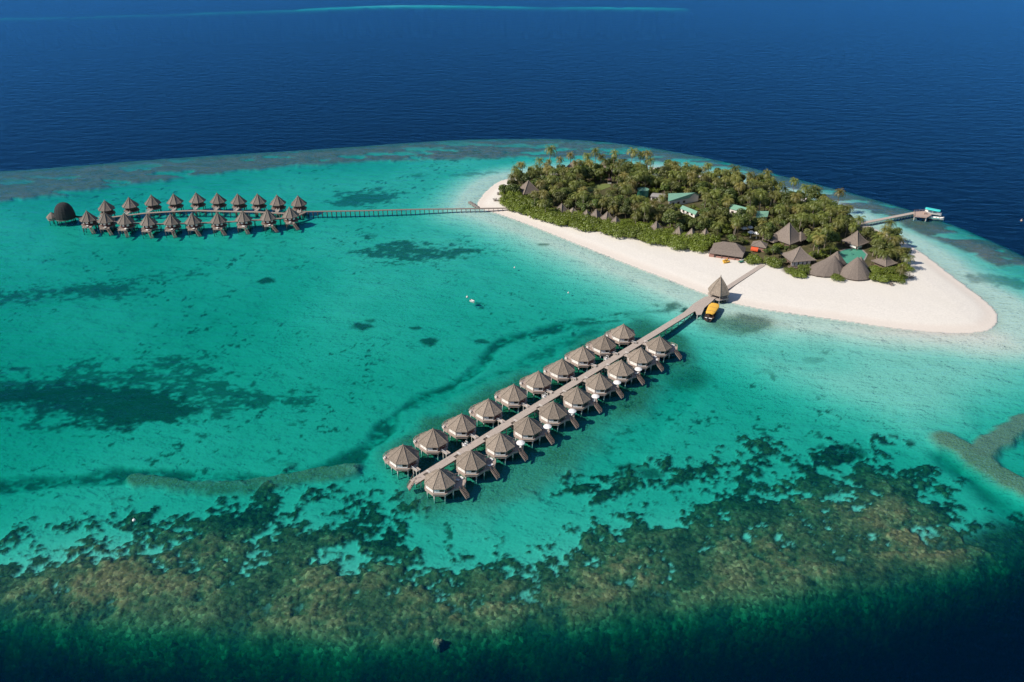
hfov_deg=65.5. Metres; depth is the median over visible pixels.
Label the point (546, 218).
shrub
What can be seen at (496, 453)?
window
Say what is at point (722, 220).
palm tree
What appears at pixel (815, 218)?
palm tree
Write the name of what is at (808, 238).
broadleaf tree
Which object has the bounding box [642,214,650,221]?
broadleaf tree
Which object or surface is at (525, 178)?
broadleaf tree
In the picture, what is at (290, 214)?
water bungalow
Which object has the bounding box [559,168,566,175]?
palm tree
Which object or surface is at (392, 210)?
jetty
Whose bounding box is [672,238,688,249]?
shrub
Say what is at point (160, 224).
walkway
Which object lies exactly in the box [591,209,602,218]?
villa
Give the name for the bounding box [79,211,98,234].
water bungalow
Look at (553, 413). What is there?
water bungalow
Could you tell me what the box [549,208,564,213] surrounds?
shrub
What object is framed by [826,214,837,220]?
broadleaf tree
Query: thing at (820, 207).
broadleaf tree
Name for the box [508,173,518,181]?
palm tree
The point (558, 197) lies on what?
broadleaf tree
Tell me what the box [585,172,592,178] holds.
broadleaf tree
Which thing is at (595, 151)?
palm tree
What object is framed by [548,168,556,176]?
palm tree
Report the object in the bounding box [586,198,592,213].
broadleaf tree
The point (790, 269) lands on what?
shrub
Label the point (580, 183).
palm tree
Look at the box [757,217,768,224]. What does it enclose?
broadleaf tree
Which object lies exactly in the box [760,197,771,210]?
broadleaf tree
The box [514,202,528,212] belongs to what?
shrub
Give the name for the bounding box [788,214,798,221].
palm tree
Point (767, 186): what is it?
broadleaf tree
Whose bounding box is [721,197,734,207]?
palm tree
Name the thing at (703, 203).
broadleaf tree
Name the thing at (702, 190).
palm tree
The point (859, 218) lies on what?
palm tree
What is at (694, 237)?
shrub
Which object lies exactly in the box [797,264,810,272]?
shrub
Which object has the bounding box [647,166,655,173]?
palm tree
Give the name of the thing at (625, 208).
broadleaf tree
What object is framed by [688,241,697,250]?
shrub
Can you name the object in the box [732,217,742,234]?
palm tree
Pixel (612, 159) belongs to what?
broadleaf tree
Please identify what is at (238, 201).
water bungalow
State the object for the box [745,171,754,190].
palm tree
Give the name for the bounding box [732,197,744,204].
broadleaf tree
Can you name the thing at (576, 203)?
broadleaf tree
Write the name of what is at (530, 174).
palm tree
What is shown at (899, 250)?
palm tree
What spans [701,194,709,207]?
palm tree
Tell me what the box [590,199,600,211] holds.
broadleaf tree
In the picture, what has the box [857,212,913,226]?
jetty
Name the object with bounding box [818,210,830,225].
palm tree
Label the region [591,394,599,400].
parasol
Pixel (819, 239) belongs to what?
palm tree
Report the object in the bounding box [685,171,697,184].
palm tree
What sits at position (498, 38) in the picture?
sea
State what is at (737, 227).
palm tree
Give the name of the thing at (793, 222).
broadleaf tree
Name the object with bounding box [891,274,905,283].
shrub
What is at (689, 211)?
service house
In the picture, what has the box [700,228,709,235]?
villa
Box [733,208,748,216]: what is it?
broadleaf tree
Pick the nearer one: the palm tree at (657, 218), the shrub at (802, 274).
the shrub at (802, 274)
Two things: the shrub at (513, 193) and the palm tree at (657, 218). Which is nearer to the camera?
the palm tree at (657, 218)
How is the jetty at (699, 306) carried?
in the sea
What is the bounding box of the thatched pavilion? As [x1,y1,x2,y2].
[708,276,729,303]
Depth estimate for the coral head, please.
195.68 m
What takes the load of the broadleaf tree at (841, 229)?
on the island ground at (934, 297)
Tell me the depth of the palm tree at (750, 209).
420.00 m
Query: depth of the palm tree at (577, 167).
481.94 m
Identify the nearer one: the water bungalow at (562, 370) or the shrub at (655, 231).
the water bungalow at (562, 370)
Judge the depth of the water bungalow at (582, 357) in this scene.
303.64 m
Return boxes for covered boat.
[704,303,718,321]
[925,207,941,215]
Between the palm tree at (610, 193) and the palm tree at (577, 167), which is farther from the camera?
the palm tree at (577, 167)
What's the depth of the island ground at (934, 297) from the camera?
369.94 m
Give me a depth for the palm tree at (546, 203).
436.86 m
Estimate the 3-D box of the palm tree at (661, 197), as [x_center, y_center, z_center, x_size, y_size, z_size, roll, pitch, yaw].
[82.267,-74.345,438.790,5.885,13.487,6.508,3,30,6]
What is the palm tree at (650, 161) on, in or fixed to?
on the island ground at (934, 297)
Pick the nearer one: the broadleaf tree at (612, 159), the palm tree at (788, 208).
the palm tree at (788, 208)
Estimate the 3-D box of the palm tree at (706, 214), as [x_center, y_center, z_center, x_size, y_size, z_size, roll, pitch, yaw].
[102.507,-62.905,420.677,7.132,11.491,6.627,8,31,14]
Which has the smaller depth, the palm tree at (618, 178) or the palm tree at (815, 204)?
the palm tree at (815, 204)
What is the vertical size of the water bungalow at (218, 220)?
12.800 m
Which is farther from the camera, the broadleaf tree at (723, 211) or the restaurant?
the broadleaf tree at (723, 211)
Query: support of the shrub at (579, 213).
on the island ground at (934, 297)
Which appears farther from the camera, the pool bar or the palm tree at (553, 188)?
the palm tree at (553, 188)
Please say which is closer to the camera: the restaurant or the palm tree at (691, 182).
the restaurant
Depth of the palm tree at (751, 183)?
454.23 m
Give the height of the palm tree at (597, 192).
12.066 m
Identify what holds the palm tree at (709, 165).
on the island ground at (934, 297)
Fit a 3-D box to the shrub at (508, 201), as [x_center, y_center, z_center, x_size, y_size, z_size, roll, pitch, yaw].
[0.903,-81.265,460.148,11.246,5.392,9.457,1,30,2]
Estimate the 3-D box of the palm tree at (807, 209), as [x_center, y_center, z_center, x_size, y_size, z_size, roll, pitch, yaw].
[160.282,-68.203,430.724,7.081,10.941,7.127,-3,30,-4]
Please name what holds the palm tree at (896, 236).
on the island ground at (934, 297)
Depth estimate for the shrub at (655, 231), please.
412.46 m
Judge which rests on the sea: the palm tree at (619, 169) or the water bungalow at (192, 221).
the water bungalow at (192, 221)
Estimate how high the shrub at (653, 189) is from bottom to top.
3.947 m
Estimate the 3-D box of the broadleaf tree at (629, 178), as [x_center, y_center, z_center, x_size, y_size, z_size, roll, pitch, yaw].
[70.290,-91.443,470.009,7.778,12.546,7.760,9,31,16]
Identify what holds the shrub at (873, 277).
on the island ground at (934, 297)
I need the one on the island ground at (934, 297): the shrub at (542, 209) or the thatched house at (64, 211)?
the shrub at (542, 209)
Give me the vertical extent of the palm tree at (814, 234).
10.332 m
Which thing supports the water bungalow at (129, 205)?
on the sea
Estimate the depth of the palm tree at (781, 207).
426.12 m
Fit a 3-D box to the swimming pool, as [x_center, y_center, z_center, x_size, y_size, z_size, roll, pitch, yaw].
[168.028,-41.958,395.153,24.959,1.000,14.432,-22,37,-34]
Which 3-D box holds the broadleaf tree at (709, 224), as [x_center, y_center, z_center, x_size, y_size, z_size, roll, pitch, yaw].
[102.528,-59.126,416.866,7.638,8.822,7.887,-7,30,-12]
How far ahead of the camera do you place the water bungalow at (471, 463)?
247.62 m
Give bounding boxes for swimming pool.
[838,248,867,264]
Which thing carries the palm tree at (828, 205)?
on the island ground at (934, 297)
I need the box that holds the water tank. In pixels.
[637,187,648,197]
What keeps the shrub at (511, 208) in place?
on the island ground at (934, 297)
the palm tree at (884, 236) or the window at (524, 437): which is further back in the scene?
the palm tree at (884, 236)
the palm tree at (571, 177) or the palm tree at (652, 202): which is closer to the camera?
the palm tree at (652, 202)
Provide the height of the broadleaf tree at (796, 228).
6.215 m
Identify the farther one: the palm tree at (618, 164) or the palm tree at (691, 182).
the palm tree at (618, 164)
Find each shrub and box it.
[498,193,515,201]
[505,191,520,196]
[505,195,520,202]
[508,204,522,210]
[511,192,525,197]
[513,198,529,205]
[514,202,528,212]
[520,196,532,202]
[527,210,537,215]
[532,207,551,214]
[536,213,545,220]
[541,213,553,221]
[546,209,560,216]
[548,216,561,224]
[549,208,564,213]
[555,218,567,225]
[559,210,577,217]
[565,214,579,225]
[572,220,586,229]
[575,210,584,220]
[576,220,592,231]
[587,217,602,225]
[590,223,601,230]
[596,217,611,225]
[597,223,610,233]
[602,220,615,227]
[604,226,618,235]
[610,221,625,230]
[611,225,633,237]
[616,218,631,226]
[629,226,645,238]
[636,221,653,230]
[642,232,662,243]
[648,230,661,234]
[648,234,665,244]
[649,187,659,192]
[654,231,671,245]
[664,227,674,233]
[665,238,681,249]
[667,231,677,237]
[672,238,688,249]
[674,188,684,192]
[678,236,691,246]
[687,232,712,242]
[688,240,709,252]
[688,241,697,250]
[697,232,720,244]
[699,236,713,246]
[721,227,732,233]
[722,223,733,228]
[744,258,756,264]
[746,253,762,263]
[763,256,781,267]
[772,242,784,248]
[783,267,796,272]
[789,270,800,276]
[794,271,806,277]
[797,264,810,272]
[797,266,809,273]
[816,249,826,257]
[823,246,838,253]
[830,273,845,280]
[868,265,884,273]
[868,272,882,280]
[876,274,890,281]
[877,267,892,274]
[885,265,899,274]
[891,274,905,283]
[897,262,914,270]
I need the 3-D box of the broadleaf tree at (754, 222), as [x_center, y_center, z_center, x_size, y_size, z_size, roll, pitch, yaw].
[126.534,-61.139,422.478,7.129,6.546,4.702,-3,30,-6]
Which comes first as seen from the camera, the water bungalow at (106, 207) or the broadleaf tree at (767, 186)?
the water bungalow at (106, 207)
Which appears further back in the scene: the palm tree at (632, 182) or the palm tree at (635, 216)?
the palm tree at (632, 182)
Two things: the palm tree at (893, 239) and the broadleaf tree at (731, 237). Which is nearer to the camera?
the palm tree at (893, 239)
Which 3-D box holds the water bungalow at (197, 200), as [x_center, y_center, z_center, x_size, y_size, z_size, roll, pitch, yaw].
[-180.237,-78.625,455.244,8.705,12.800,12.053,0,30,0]
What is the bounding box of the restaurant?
[780,246,815,268]
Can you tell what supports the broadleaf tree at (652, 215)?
on the island ground at (934, 297)
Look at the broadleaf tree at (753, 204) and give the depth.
440.02 m
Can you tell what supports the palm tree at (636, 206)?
on the island ground at (934, 297)
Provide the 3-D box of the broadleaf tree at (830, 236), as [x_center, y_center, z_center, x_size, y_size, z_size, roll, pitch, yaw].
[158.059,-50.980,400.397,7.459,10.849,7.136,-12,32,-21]
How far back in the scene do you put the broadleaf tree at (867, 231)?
405.30 m
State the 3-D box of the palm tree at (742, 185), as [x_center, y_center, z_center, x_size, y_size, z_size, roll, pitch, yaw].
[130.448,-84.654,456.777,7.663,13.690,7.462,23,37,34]
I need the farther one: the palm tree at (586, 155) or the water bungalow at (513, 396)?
the palm tree at (586, 155)
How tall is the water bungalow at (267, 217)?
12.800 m
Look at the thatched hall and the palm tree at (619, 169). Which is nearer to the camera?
the thatched hall
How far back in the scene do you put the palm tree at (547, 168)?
483.31 m
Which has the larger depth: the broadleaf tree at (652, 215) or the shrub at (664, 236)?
the broadleaf tree at (652, 215)
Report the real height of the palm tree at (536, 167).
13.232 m
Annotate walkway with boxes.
[73,212,305,230]
[112,210,283,220]
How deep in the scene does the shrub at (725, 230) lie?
419.43 m
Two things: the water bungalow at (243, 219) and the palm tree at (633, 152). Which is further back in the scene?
the palm tree at (633, 152)
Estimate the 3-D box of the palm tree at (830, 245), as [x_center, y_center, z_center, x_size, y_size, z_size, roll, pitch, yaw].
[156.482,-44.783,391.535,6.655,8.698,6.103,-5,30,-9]
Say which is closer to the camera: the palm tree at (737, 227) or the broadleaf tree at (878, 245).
the broadleaf tree at (878, 245)
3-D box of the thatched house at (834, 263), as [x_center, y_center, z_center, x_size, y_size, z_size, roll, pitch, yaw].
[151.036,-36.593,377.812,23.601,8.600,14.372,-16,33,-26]
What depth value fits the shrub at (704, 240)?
402.54 m
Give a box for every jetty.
[296,207,506,217]
[407,295,717,490]
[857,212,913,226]
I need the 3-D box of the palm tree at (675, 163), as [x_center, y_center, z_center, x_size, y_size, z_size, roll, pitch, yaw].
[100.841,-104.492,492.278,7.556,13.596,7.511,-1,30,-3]
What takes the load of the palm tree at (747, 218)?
on the island ground at (934, 297)
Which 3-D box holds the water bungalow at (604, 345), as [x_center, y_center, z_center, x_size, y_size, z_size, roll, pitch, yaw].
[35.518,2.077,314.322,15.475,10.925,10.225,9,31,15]
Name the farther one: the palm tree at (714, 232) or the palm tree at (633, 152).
the palm tree at (633, 152)
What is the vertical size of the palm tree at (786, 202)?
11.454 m
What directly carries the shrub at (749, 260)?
on the island ground at (934, 297)
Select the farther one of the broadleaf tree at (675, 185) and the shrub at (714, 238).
the broadleaf tree at (675, 185)
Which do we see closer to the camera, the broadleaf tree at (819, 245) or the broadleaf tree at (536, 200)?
the broadleaf tree at (819, 245)
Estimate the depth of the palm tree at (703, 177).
470.95 m
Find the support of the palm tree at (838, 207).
on the island ground at (934, 297)
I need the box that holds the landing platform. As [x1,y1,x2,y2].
[913,209,931,221]
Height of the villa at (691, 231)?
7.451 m
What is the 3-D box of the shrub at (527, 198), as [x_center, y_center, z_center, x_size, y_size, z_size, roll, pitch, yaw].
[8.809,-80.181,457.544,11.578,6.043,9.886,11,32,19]
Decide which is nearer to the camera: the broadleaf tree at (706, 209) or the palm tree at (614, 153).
the broadleaf tree at (706, 209)
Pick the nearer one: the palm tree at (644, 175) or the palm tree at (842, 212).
the palm tree at (842, 212)
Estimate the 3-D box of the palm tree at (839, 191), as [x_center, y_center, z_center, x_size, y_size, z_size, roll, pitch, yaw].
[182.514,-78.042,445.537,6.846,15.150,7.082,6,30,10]
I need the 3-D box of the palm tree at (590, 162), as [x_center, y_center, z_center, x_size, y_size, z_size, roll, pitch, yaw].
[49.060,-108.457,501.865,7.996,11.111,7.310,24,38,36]
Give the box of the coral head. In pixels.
[432,638,444,652]
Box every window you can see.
[397,465,407,467]
[427,448,437,450]
[434,490,444,492]
[466,471,475,473]
[495,452,504,455]
[523,436,532,438]
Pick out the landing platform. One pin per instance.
(922, 214)
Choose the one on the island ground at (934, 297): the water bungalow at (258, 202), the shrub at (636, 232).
the shrub at (636, 232)
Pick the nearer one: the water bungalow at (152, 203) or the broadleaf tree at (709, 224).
the broadleaf tree at (709, 224)
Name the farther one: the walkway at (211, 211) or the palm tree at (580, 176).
the palm tree at (580, 176)
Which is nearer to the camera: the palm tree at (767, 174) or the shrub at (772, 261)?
the shrub at (772, 261)
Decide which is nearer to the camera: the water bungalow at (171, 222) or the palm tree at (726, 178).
the water bungalow at (171, 222)
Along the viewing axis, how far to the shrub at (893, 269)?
375.18 m
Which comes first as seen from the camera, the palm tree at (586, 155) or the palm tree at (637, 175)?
the palm tree at (637, 175)
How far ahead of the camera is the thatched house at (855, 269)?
370.90 m
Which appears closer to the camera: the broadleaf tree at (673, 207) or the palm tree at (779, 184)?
the broadleaf tree at (673, 207)
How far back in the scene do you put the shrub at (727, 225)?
423.83 m
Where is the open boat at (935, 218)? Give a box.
[928,216,943,220]
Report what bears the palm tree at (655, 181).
on the island ground at (934, 297)
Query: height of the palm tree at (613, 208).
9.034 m
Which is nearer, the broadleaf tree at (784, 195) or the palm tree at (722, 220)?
the palm tree at (722, 220)
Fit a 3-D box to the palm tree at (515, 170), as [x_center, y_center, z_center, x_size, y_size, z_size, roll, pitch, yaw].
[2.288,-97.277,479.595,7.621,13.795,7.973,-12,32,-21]
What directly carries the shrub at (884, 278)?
on the island ground at (934, 297)
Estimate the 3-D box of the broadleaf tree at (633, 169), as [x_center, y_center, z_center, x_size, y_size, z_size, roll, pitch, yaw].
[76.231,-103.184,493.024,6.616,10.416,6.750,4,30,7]
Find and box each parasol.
[516,440,524,447]
[543,424,551,431]
[568,409,575,415]
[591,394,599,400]
[613,380,620,386]
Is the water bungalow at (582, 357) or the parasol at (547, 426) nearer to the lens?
the parasol at (547, 426)
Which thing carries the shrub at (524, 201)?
on the island ground at (934, 297)
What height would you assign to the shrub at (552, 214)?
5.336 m
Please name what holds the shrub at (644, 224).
on the island ground at (934, 297)
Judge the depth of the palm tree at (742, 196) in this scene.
447.00 m
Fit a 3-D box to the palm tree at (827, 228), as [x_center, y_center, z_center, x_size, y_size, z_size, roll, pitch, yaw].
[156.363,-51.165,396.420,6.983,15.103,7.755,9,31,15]
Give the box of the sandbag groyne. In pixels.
[468,201,479,207]
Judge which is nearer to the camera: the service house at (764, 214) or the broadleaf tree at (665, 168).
the service house at (764, 214)
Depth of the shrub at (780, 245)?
401.94 m
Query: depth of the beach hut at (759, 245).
399.24 m
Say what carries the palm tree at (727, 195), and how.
on the island ground at (934, 297)
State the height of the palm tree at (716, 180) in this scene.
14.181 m
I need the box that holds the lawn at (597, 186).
[586,184,610,191]
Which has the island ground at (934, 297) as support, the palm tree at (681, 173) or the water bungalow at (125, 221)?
the palm tree at (681, 173)
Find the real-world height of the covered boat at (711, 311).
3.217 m
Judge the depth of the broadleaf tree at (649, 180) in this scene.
475.09 m
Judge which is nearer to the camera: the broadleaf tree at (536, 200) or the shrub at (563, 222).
the shrub at (563, 222)
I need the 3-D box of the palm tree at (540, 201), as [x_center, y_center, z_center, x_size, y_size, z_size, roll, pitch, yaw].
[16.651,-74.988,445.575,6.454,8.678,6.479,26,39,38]
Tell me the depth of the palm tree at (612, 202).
435.22 m
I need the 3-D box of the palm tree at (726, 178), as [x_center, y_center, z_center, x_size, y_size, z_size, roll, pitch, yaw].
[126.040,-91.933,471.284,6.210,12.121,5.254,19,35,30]
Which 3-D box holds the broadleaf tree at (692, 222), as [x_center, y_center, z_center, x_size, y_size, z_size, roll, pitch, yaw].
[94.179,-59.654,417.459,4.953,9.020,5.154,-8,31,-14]
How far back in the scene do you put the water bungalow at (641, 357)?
302.95 m
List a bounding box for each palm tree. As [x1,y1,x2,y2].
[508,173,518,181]
[511,168,521,177]
[515,161,523,172]
[526,171,535,179]
[530,191,539,205]
[532,163,541,171]
[535,157,544,175]
[535,180,545,194]
[536,199,544,208]
[537,189,549,198]
[540,199,549,211]
[543,165,552,175]
[544,145,556,164]
[547,175,556,185]
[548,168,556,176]
[549,185,557,196]
[555,156,563,166]
[555,181,564,188]
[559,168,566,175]
[564,200,572,209]
[566,151,574,162]
[566,172,576,180]
[568,180,578,188]
[571,159,581,168]
[572,165,582,173]
[572,192,579,209]
[575,173,583,179]
[576,180,586,187]
[578,190,589,202]
[582,152,591,159]
[585,160,594,166]
[591,147,599,162]
[593,188,601,194]
[596,167,604,182]
[597,154,605,161]
[598,197,608,210]
[600,158,610,177]
[605,189,616,213]
[606,196,619,215]
[608,205,617,217]
[609,149,619,162]
[614,161,623,168]
[615,175,623,182]
[616,165,625,181]
[619,172,628,179]
[619,184,633,195]
[626,147,638,161]
[628,179,637,196]
[630,203,639,214]
[631,194,641,204]
[631,210,641,222]
[632,171,643,192]
[636,150,644,163]
[639,170,649,186]
[639,201,651,222]
[641,150,653,168]
[646,157,654,166]
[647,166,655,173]
[648,199,657,207]
[648,204,658,222]
[653,176,660,184]
[654,212,661,220]
[657,193,666,215]
[661,179,670,192]
[668,170,677,177]
[669,177,678,190]
[670,161,681,169]
[671,211,680,224]
[672,165,681,180]
[674,169,687,181]
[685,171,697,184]
[686,166,696,171]
[687,178,697,185]
[697,215,708,225]
[698,172,709,181]
[698,186,708,194]
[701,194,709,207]
[701,211,712,218]
[703,162,713,169]
[706,171,717,187]
[706,198,718,208]
[708,229,719,236]
[709,189,722,199]
[709,209,720,218]
[711,221,724,232]
[712,177,720,188]
[715,214,726,231]
[720,175,730,185]
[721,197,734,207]
[723,192,733,198]
[727,164,739,187]
[729,176,741,184]
[730,216,744,234]
[730,222,739,235]
[732,169,742,176]
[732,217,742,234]
[734,181,745,195]
[738,195,745,205]
[739,213,751,231]
[744,191,757,213]
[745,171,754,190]
[745,206,755,228]
[746,180,755,203]
[754,181,763,188]
[755,188,768,209]
[759,225,769,240]
[761,170,773,178]
[765,176,776,192]
[768,190,778,214]
[768,217,777,232]
[774,181,785,189]
[774,204,785,224]
[780,186,789,191]
[780,209,789,218]
[782,199,790,206]
[783,204,790,211]
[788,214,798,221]
[789,178,799,190]
[789,193,802,213]
[795,204,805,215]
[797,212,807,230]
[797,220,806,231]
[799,184,810,201]
[804,205,814,212]
[808,214,818,231]
[809,201,819,227]
[811,231,820,250]
[812,234,826,257]
[813,227,822,233]
[818,197,832,210]
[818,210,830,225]
[819,217,829,230]
[821,223,834,250]
[825,204,834,220]
[825,207,837,221]
[825,241,836,254]
[831,218,844,228]
[832,205,843,220]
[834,188,845,201]
[835,209,846,217]
[836,213,847,222]
[842,217,855,237]
[843,205,852,213]
[848,222,859,234]
[852,215,865,233]
[871,233,885,256]
[876,231,889,241]
[876,249,889,258]
[879,225,890,234]
[884,219,896,226]
[885,248,897,258]
[887,235,899,245]
[888,234,901,242]
[894,247,906,261]
[895,263,907,276]
[896,235,907,245]
[901,253,915,263]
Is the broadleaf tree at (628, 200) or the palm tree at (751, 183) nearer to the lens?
the broadleaf tree at (628, 200)
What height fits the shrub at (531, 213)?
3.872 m
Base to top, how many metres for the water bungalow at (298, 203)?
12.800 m
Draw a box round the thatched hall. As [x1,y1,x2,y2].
[762,222,806,247]
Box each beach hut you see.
[750,240,767,251]
[870,255,897,267]
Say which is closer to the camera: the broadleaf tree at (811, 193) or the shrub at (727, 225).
the shrub at (727, 225)
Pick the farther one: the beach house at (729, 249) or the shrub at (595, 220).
the shrub at (595, 220)
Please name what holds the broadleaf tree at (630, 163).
on the island ground at (934, 297)
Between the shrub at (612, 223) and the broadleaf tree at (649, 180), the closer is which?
the shrub at (612, 223)
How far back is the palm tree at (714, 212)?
420.40 m
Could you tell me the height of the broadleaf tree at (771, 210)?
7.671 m
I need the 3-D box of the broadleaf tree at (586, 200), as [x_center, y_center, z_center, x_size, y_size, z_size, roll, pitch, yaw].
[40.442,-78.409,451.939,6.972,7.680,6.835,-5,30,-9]
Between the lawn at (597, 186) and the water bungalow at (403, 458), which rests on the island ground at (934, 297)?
the lawn at (597, 186)
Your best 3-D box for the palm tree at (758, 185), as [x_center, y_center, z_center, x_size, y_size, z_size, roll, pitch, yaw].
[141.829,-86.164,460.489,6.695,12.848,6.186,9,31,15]
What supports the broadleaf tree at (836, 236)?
on the island ground at (934, 297)
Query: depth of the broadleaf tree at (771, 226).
410.91 m
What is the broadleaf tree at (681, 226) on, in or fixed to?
on the island ground at (934, 297)
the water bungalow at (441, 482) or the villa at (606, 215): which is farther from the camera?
the villa at (606, 215)
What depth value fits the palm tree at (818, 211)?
426.04 m
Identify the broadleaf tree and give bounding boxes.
[498,184,508,192]
[507,183,521,192]
[520,173,529,183]
[530,178,538,185]
[531,198,542,205]
[542,185,550,190]
[543,197,553,204]
[553,192,564,205]
[555,176,562,182]
[559,187,568,202]
[565,193,575,205]
[567,187,574,193]
[574,201,582,210]
[575,166,587,176]
[578,197,588,203]
[578,202,586,210]
[584,164,591,181]
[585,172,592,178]
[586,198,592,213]
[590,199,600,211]
[592,163,599,168]
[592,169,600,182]
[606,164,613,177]
[609,157,616,164]
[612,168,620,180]
[615,186,624,194]
[619,202,632,218]
[622,161,633,168]
[624,197,633,216]
[625,175,637,195]
[630,166,638,173]
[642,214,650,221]
[644,176,653,187]
[647,208,656,217]
[652,169,658,175]
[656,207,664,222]
[659,165,671,176]
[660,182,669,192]
[661,210,676,225]
[664,203,677,210]
[670,181,681,189]
[676,222,686,229]
[677,217,688,224]
[682,178,689,187]
[688,219,697,228]
[694,221,705,232]
[695,181,707,196]
[699,207,710,216]
[700,201,711,206]
[703,220,714,230]
[715,187,725,192]
[715,206,728,216]
[716,195,727,205]
[722,189,736,205]
[726,234,736,241]
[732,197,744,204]
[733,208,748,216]
[746,202,757,208]
[747,219,757,230]
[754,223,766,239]
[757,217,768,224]
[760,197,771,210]
[761,180,773,191]
[764,222,775,231]
[764,231,772,241]
[769,207,774,219]
[771,245,779,254]
[773,203,784,212]
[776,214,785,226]
[778,192,791,202]
[778,219,786,226]
[790,218,802,226]
[792,225,800,232]
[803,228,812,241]
[804,188,820,199]
[806,235,813,246]
[812,199,823,209]
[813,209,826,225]
[814,236,826,253]
[819,230,833,240]
[825,200,837,209]
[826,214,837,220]
[831,231,839,241]
[833,225,845,232]
[861,226,874,239]
[872,241,884,258]
[885,239,895,249]
[888,227,902,237]
[899,248,911,261]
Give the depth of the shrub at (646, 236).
407.36 m
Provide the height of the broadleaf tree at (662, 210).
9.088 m
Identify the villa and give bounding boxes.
[520,180,539,196]
[557,203,567,212]
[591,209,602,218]
[600,211,613,220]
[610,216,619,222]
[650,221,663,229]
[672,227,682,234]
[684,228,695,239]
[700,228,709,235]
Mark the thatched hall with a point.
(788, 234)
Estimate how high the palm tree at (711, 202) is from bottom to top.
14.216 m
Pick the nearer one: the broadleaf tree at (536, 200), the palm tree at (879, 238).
the palm tree at (879, 238)
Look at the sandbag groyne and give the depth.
462.24 m
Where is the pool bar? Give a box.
[841,231,868,248]
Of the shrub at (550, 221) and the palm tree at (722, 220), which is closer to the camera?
the palm tree at (722, 220)
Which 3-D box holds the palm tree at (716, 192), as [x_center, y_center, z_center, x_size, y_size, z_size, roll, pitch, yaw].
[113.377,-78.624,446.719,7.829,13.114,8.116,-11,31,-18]
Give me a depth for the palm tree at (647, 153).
501.69 m
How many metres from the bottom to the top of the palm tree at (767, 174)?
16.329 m
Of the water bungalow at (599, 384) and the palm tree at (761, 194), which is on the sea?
the water bungalow at (599, 384)
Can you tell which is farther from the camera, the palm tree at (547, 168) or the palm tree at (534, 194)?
the palm tree at (547, 168)
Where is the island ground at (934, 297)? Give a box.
[477,173,997,333]
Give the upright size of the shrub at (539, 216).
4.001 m
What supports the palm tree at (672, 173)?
on the island ground at (934, 297)
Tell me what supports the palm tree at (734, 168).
on the island ground at (934, 297)
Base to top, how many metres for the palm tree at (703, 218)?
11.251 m
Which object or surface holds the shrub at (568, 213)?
on the island ground at (934, 297)
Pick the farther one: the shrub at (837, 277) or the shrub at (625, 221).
the shrub at (625, 221)
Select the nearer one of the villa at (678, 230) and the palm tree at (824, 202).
the villa at (678, 230)
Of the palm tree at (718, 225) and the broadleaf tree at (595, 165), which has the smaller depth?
the palm tree at (718, 225)
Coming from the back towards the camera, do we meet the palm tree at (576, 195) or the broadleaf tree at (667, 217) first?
the palm tree at (576, 195)
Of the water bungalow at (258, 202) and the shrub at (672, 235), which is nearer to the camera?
the shrub at (672, 235)
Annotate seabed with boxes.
[0,0,1023,681]
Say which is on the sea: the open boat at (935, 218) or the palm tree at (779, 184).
the open boat at (935, 218)
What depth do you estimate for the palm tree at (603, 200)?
434.82 m
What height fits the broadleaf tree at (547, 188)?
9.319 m
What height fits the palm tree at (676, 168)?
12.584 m
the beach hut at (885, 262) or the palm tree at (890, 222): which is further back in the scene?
the palm tree at (890, 222)
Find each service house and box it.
[650,193,665,200]
[668,193,698,204]
[680,205,697,217]
[729,204,745,213]
[756,211,768,218]
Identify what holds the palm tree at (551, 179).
on the island ground at (934, 297)
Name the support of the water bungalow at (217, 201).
on the sea
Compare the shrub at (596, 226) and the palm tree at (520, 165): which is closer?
the shrub at (596, 226)
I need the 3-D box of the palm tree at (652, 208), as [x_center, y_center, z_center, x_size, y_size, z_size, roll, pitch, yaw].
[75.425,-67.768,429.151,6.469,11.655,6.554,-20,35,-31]
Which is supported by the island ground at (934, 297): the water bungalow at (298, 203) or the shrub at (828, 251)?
the shrub at (828, 251)
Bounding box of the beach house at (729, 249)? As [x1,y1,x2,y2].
[709,241,745,260]
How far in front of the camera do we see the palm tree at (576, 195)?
449.47 m
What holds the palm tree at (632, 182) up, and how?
on the island ground at (934, 297)
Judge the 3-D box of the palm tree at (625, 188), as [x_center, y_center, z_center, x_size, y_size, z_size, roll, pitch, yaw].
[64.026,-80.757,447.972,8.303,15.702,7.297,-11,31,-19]
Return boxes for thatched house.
[46,202,81,226]
[807,251,846,277]
[840,257,870,280]
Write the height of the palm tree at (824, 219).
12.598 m
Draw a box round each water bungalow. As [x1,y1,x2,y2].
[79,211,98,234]
[97,212,116,235]
[98,200,116,219]
[117,212,135,236]
[122,197,139,217]
[139,213,158,238]
[144,195,161,216]
[163,214,181,237]
[167,194,183,216]
[184,213,202,237]
[189,192,205,215]
[210,193,226,213]
[210,212,227,236]
[230,194,246,214]
[235,211,252,234]
[250,194,266,216]
[260,209,278,233]
[270,194,285,217]
[282,207,299,230]
[291,195,306,218]
[383,444,420,479]
[413,428,450,461]
[424,468,469,503]
[442,413,478,444]
[453,450,499,483]
[469,398,504,430]
[484,432,527,465]
[494,384,529,413]
[511,416,554,448]
[519,370,553,399]
[536,401,578,432]
[543,358,577,386]
[560,386,601,417]
[564,346,597,373]
[582,372,623,402]
[585,334,618,361]
[604,359,644,388]
[605,323,637,350]
[623,347,663,375]
[642,336,681,363]
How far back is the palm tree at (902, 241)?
397.02 m

